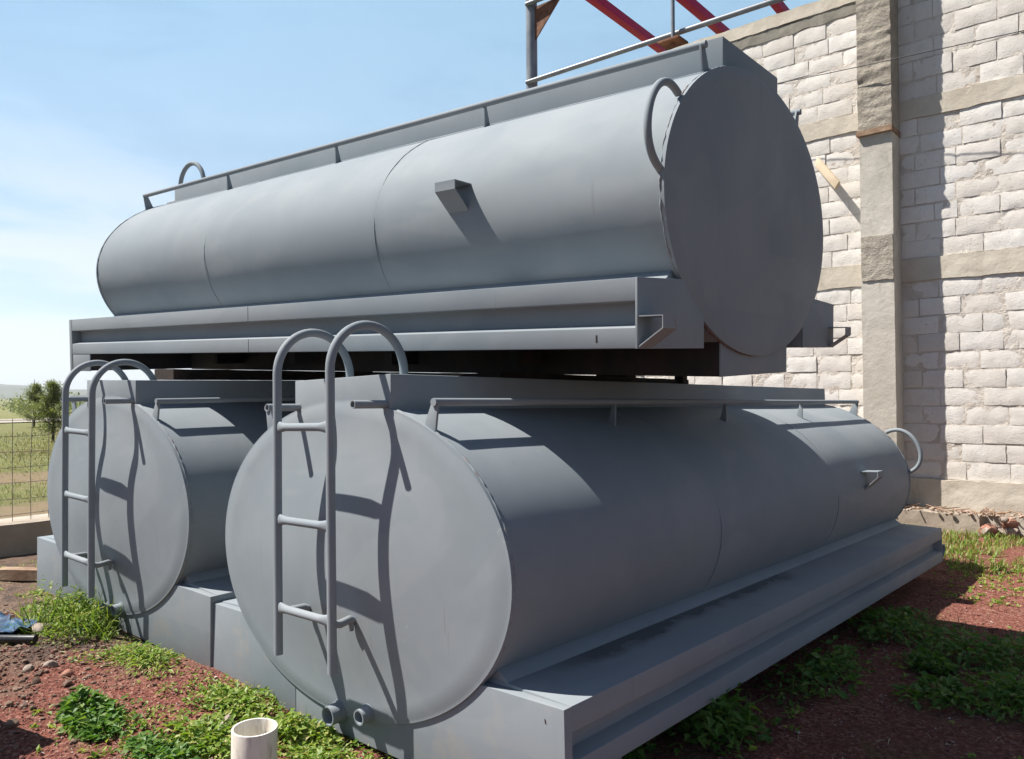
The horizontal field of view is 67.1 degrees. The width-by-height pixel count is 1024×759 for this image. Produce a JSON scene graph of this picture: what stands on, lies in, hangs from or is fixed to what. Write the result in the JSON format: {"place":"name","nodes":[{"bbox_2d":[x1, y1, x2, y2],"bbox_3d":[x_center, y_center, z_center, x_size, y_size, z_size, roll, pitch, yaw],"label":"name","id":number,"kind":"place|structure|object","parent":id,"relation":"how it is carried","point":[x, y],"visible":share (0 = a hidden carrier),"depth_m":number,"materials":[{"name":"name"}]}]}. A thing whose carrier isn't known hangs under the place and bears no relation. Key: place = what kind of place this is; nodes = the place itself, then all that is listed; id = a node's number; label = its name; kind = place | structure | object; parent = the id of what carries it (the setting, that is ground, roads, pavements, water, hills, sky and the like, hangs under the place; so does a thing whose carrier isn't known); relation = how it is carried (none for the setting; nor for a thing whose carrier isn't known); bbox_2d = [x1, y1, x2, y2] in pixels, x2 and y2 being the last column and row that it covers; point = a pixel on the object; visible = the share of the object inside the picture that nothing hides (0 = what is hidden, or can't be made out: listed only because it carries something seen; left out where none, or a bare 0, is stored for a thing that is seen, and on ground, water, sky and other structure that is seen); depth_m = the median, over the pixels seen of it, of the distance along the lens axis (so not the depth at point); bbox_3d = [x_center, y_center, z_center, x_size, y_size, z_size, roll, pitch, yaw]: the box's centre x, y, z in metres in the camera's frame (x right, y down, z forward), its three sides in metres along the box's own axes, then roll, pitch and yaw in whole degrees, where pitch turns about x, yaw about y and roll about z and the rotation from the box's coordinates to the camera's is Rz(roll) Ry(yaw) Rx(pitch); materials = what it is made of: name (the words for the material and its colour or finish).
{"place":"outdoors","nodes":[
{"label":"outdoors","id":0,"kind":"place"},
{"bbox_2d":[0,418,45,422],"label":"road","id":1,"kind":"structure","parent":0,"point":[20,420],"depth_m":49.43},
{"bbox_2d":[0,513,47,520],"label":"path","id":2,"kind":"structure","parent":0,"point":[4,519],"depth_m":9.03,"materials":[{"name":"concrete"}]},
{"bbox_2d":[0,515,52,556],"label":"kerb wall","id":3,"kind":"structure","parent":0,"point":[19,536],"depth_m":6.89,"materials":[{"name":"concrete"}]},
{"bbox_2d":[0,418,61,520],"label":"fence","id":4,"kind":"object","parent":3,"relation":"on","point":[30,466],"visible":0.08,"depth_m":7.10,"materials":[{"name":"metal"}]},
{"bbox_2d":[0,384,86,399],"bbox_3d":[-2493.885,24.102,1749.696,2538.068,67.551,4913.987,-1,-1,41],"label":"hills","id":5,"kind":"structure","parent":0,"point":[8,391],"depth_m":2355.01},
{"bbox_2d":[0,0,818,388],"label":"sky","id":6,"kind":"structure","parent":0,"point":[104,104],"materials":[{"name":"blue"}]},
{"bbox_2d":[0,399,1023,758],"bbox_3d":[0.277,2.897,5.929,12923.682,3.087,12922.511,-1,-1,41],"label":"ground","id":7,"kind":"structure","parent":0,"point":[878,727],"depth_m":3.69,"materials":[{"name":"brown soil"}]},
{"bbox_2d":[0,566,36,580],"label":"timber plank","id":8,"kind":"object","parent":7,"relation":"on","point":[20,573],"visible":0.43,"depth_m":5.62,"materials":[{"name":"brown wood"}]},
{"bbox_2d":[0,635,38,642],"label":"black hose","id":9,"kind":"object","parent":7,"relation":"on","point":[19,638],"visible":1,"depth_m":4.20,"materials":[{"name":"black rubber"}]},
{"bbox_2d":[0,612,41,634],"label":"blue cloth","id":10,"kind":"object","parent":7,"relation":"on","point":[11,629],"visible":0.94,"depth_m":4.42,"materials":[{"name":"blue fabric"}]},
{"bbox_2d":[22,664,34,672],"bbox_3d":[-2.421,1.452,3.864,0.049,0.054,0.053,-1,-1,10],"label":"stone","id":11,"kind":"object","parent":7,"relation":"on","point":[28,668],"visible":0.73,"depth_m":3.85,"materials":[{"name":"beige stone"}]},
{"bbox_2d":[0,430,57,504],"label":"grass","id":12,"kind":"structure","parent":7,"relation":"on","point":[22,455],"depth_m":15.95,"materials":[{"name":"green plant"}]},
{"bbox_2d":[13,379,50,426],"bbox_3d":[-22.585,1.148,36.530,1.801,2.331,1.983,0,-1,2],"label":"tree","id":13,"kind":"object","parent":7,"relation":"on","point":[34,390],"visible":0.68,"depth_m":36.36,"materials":[{"name":"green plant"}]},
{"bbox_2d":[0,392,84,413],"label":"distant trees","id":14,"kind":"object","parent":7,"relation":"on","point":[14,402],"visible":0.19,"depth_m":204.02,"materials":[{"name":"green plant"}]},
{"bbox_2d":[32,623,53,634],"bbox_3d":[-2.676,1.423,4.407,0.116,0.073,0.119,-1,-1,41],"label":"stone","id":15,"kind":"object","parent":7,"relation":"on","point":[37,626],"visible":0.62,"depth_m":4.37,"materials":[{"name":"beige stone"}]},
{"bbox_2d":[43,660,57,667],"bbox_3d":[-2.329,1.440,3.894,0.048,0.046,0.063,-1,-1,41],"label":"stone","id":16,"kind":"object","parent":7,"relation":"on","point":[51,663],"visible":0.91,"depth_m":3.88,"materials":[{"name":"beige stone"}]},
{"bbox_2d":[28,378,77,440],"bbox_3d":[-14.739,0.995,24.652,1.353,2.074,1.778,-1,-1,9],"label":"tree","id":17,"kind":"object","parent":7,"relation":"on","point":[54,396],"visible":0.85,"depth_m":24.54,"materials":[{"name":"green plant"}]},
{"bbox_2d":[0,579,132,651],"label":"weed clump","id":18,"kind":"object","parent":7,"relation":"on","point":[86,618],"visible":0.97,"depth_m":4.47,"materials":[{"name":"green plant"}]},
{"bbox_2d":[60,669,73,677],"bbox_3d":[-2.205,1.461,3.828,0.053,0.043,0.058,-1,-1,41],"label":"stone","id":19,"kind":"object","parent":7,"relation":"on","point":[67,673],"visible":0.99,"depth_m":3.81,"materials":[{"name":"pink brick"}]},
{"bbox_2d":[44,683,147,752],"bbox_3d":[-1.799,1.427,3.335,0.515,0.161,0.478,-1,-1,9],"label":"weed clump","id":20,"kind":"object","parent":7,"relation":"on","point":[74,711],"visible":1,"depth_m":3.32,"materials":[{"name":"green plant"}]},
{"bbox_2d":[0,581,214,758],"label":"dirt clods","id":21,"kind":"object","parent":7,"relation":"on","point":[15,721],"visible":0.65,"depth_m":3.78,"materials":[{"name":"soil"}]},
{"bbox_2d":[94,640,198,682],"bbox_3d":[-1.905,1.437,3.966,0.769,0.114,0.373,-1,-1,41],"label":"weed clump","id":22,"kind":"object","parent":7,"relation":"on","point":[143,658],"visible":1,"depth_m":3.98,"materials":[{"name":"green plant"}]},
{"bbox_2d":[117,719,210,758],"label":"weed clump","id":23,"kind":"object","parent":7,"relation":"on","point":[162,749],"visible":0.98,"depth_m":3.05,"materials":[{"name":"green plant"}]},
{"bbox_2d":[37,359,295,666],"bbox_3d":[-0.972,0.692,6.473,2.343,1.612,5.025,0,0,40],"label":"steel tank","id":24,"kind":"object","parent":7,"relation":"on","point":[142,474],"visible":0.4,"depth_m":4.44,"materials":[{"name":"grey metal"}]},
{"bbox_2d":[154,369,469,380],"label":"timber beam","id":25,"kind":"structure","parent":24,"relation":"on","point":[186,374],"depth_m":5.18,"materials":[{"name":"wood"}]},
{"bbox_2d":[219,715,231,728],"bbox_3d":[-1.230,1.473,3.308,0.058,0.054,0.080,0,-1,-10],"label":"stone","id":26,"kind":"object","parent":7,"relation":"on","point":[226,717],"visible":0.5,"depth_m":3.30,"materials":[{"name":"beige stone"}]},
{"bbox_2d":[161,703,291,758],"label":"weed clump","id":27,"kind":"object","parent":7,"relation":"on","point":[200,732],"visible":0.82,"depth_m":3.16,"materials":[{"name":"green plant"}]},
{"bbox_2d":[67,643,393,758],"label":"ground cover","id":28,"kind":"object","parent":7,"relation":"on","point":[364,753],"visible":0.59,"depth_m":3.40,"materials":[{"name":"green plant"}]},
{"bbox_2d":[181,670,283,725],"bbox_3d":[-1.312,1.447,3.531,0.686,0.115,0.361,-1,-1,41],"label":"weed clump","id":29,"kind":"object","parent":7,"relation":"on","point":[230,692],"visible":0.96,"depth_m":3.47,"materials":[{"name":"green plant"}]},
{"bbox_2d":[231,718,277,758],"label":"pipe stub","id":30,"kind":"object","parent":7,"relation":"on","point":[254,738],"visible":1,"depth_m":2.77,"materials":[{"name":"beige plastic"}]},
{"bbox_2d":[251,707,364,758],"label":"weed clump","id":31,"kind":"object","parent":7,"relation":"on","point":[302,726],"visible":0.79,"depth_m":3.17,"materials":[{"name":"green plant"}]},
{"bbox_2d":[278,732,362,758],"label":"weed clump","id":32,"kind":"object","parent":7,"relation":"on","point":[318,753],"visible":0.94,"depth_m":3.02,"materials":[{"name":"green plant"}]},
{"bbox_2d":[2,556,1017,758],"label":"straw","id":33,"kind":"object","parent":7,"relation":"on","point":[756,735],"visible":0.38,"depth_m":3.40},
{"bbox_2d":[0,548,1023,758],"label":"seedlings","id":34,"kind":"object","parent":7,"relation":"on","point":[93,753],"visible":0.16,"depth_m":3.94,"materials":[{"name":"green plant"}]},
{"bbox_2d":[212,320,944,758],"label":"steel tank","id":35,"kind":"object","parent":7,"relation":"on","point":[462,568],"visible":1,"depth_m":3.20,"materials":[{"name":"grey metal"}]},
{"bbox_2d":[462,372,688,383],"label":"timber beam","id":36,"kind":"structure","parent":35,"relation":"on","point":[561,377],"depth_m":4.05,"materials":[{"name":"brown wood"}]},
{"bbox_2d":[69,36,850,376],"bbox_3d":[-0.722,-0.919,5.128,5.025,1.712,2.343,1,3,38],"label":"steel tank","id":37,"kind":"object","parent":36,"relation":"on","point":[657,214],"visible":0.99,"depth_m":3.64,"materials":[{"name":"grey metal"}]},
{"bbox_2d":[675,376,686,383],"bbox_3d":[1.079,-0.081,4.933,0.060,0.227,0.060,-1,-1,41],"label":"timber post","id":38,"kind":"object","parent":35,"relation":"on","point":[682,379],"depth_m":4.90,"materials":[{"name":"wood"}]},
{"bbox_2d":[622,730,674,758],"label":"weed clump","id":39,"kind":"object","parent":7,"relation":"on","point":[634,753],"visible":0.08,"depth_m":3.01,"materials":[{"name":"green plant"}]},
{"bbox_2d":[525,0,789,88],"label":"steel gantry","id":40,"kind":"object","parent":7,"relation":"on","point":[537,17],"visible":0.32,"depth_m":11.51,"materials":[{"name":"red metal"}]},
{"bbox_2d":[659,682,781,758],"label":"weed clump","id":41,"kind":"object","parent":7,"relation":"on","point":[710,724],"visible":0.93,"depth_m":3.18,"materials":[{"name":"green plant"}]},
{"bbox_2d":[588,0,1023,535],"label":"block wall","id":42,"kind":"structure","parent":7,"relation":"on","point":[921,280],"depth_m":7.92,"materials":[{"name":"concrete"}]},
{"bbox_2d":[815,157,839,188],"bbox_3d":[3.476,-2.281,8.522,0.028,0.429,0.410,0,-1,-16],"label":"wood plank","id":43,"kind":"object","parent":42,"relation":"attached to","point":[832,179],"visible":1,"depth_m":8.49,"materials":[{"name":"beige wood"}]},
{"bbox_2d":[777,30,1023,83],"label":"cable","id":44,"kind":"object","parent":42,"relation":"attached to","point":[905,56],"visible":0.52,"depth_m":7.71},
{"bbox_2d":[749,635,882,708],"bbox_3d":[1.555,1.439,3.898,0.574,0.187,1.054,-1,-1,41],"label":"weed clump","id":45,"kind":"object","parent":7,"relation":"on","point":[817,664],"visible":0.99,"depth_m":3.81,"materials":[{"name":"green plant"}]},
{"bbox_2d":[841,605,983,653],"bbox_3d":[2.368,1.445,4.590,0.828,0.190,1.073,-1,-1,41],"label":"weed clump","id":46,"kind":"object","parent":7,"relation":"on","point":[892,621],"visible":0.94,"depth_m":4.55,"materials":[{"name":"green plant"}]},
{"bbox_2d":[882,646,967,679],"bbox_3d":[2.135,1.449,4.006,0.393,0.137,0.380,-1,-1,23],"label":"weed clump","id":47,"kind":"object","parent":7,"relation":"on","point":[941,664],"visible":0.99,"depth_m":3.93,"materials":[{"name":"green plant"}]},
{"bbox_2d":[889,670,990,717],"bbox_3d":[1.981,1.442,3.557,0.436,0.149,0.473,-1,-1,41],"label":"weed clump","id":48,"kind":"object","parent":7,"relation":"on","point":[942,692],"visible":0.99,"depth_m":3.53,"materials":[{"name":"green plant"}]},
{"bbox_2d":[897,507,984,535],"bbox_3d":[3.352,1.489,8.475,3.152,0.333,0.256,-1,-1,41],"label":"footing","id":49,"kind":"object","parent":7,"relation":"on","point":[927,517],"visible":0.12,"depth_m":7.57,"materials":[{"name":"concrete"}]},
{"bbox_2d":[905,503,1023,515],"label":"twigs","id":50,"kind":"object","parent":49,"relation":"on","point":[991,512],"visible":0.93,"depth_m":7.49,"materials":[{"name":"brown wood"}]},
{"bbox_2d":[906,505,1023,519],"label":"debris","id":51,"kind":"object","parent":49,"relation":"on","point":[1020,516],"visible":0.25,"depth_m":7.48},
{"bbox_2d":[892,623,1023,681],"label":"weed clump","id":52,"kind":"object","parent":7,"relation":"on","point":[951,646],"visible":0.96,"depth_m":4.11,"materials":[{"name":"green plant"}]},
{"bbox_2d":[914,524,1023,577],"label":"grass","id":53,"kind":"structure","parent":7,"relation":"on","point":[955,538],"depth_m":6.71,"materials":[{"name":"green plant"}]},
{"bbox_2d":[922,661,1023,725],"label":"weed clump","id":54,"kind":"object","parent":7,"relation":"on","point":[998,686],"visible":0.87,"depth_m":3.47,"materials":[{"name":"green plant"}]},
{"bbox_2d":[981,527,989,535],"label":"stone","id":55,"kind":"object","parent":7,"relation":"on","point":[986,529],"visible":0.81,"depth_m":7.27,"materials":[{"name":"beige stone"}]},
{"bbox_2d":[978,524,997,535],"bbox_3d":[4.527,1.432,7.341,0.163,0.121,0.177,-1,-1,41],"label":"stone","id":56,"kind":"object","parent":7,"relation":"on","point":[993,529],"visible":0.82,"depth_m":7.29,"materials":[{"name":"red stone"}]},
{"bbox_2d":[996,526,1004,534],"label":"stone","id":57,"kind":"object","parent":7,"relation":"on","point":[1000,529],"visible":0.59,"depth_m":7.33,"materials":[{"name":"beige stone"}]},
{"bbox_2d":[999,516,1008,522],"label":"stone","id":58,"kind":"object","parent":7,"relation":"on","point":[1003,519],"visible":1,"depth_m":7.23,"materials":[{"name":"beige stone"}]},
{"bbox_2d":[1001,519,1018,528],"bbox_3d":[4.729,1.373,7.327,0.134,0.120,0.153,-1,-1,41],"label":"stone","id":59,"kind":"object","parent":7,"relation":"on","point":[1014,523],"visible":0.71,"depth_m":7.28,"materials":[{"name":"red stone"}]},
{"bbox_2d":[1004,527,1016,536],"bbox_3d":[4.711,1.444,7.285,0.106,0.101,0.107,-1,-1,41],"label":"stone","id":60,"kind":"object","parent":7,"relation":"on","point":[1008,530],"visible":0.86,"depth_m":7.25,"materials":[{"name":"grey stone"}]},
{"bbox_2d":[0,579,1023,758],"bbox_3d":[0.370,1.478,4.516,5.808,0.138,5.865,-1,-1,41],"label":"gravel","id":61,"kind":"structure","parent":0,"point":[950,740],"depth_m":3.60,"materials":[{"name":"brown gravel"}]}
]}

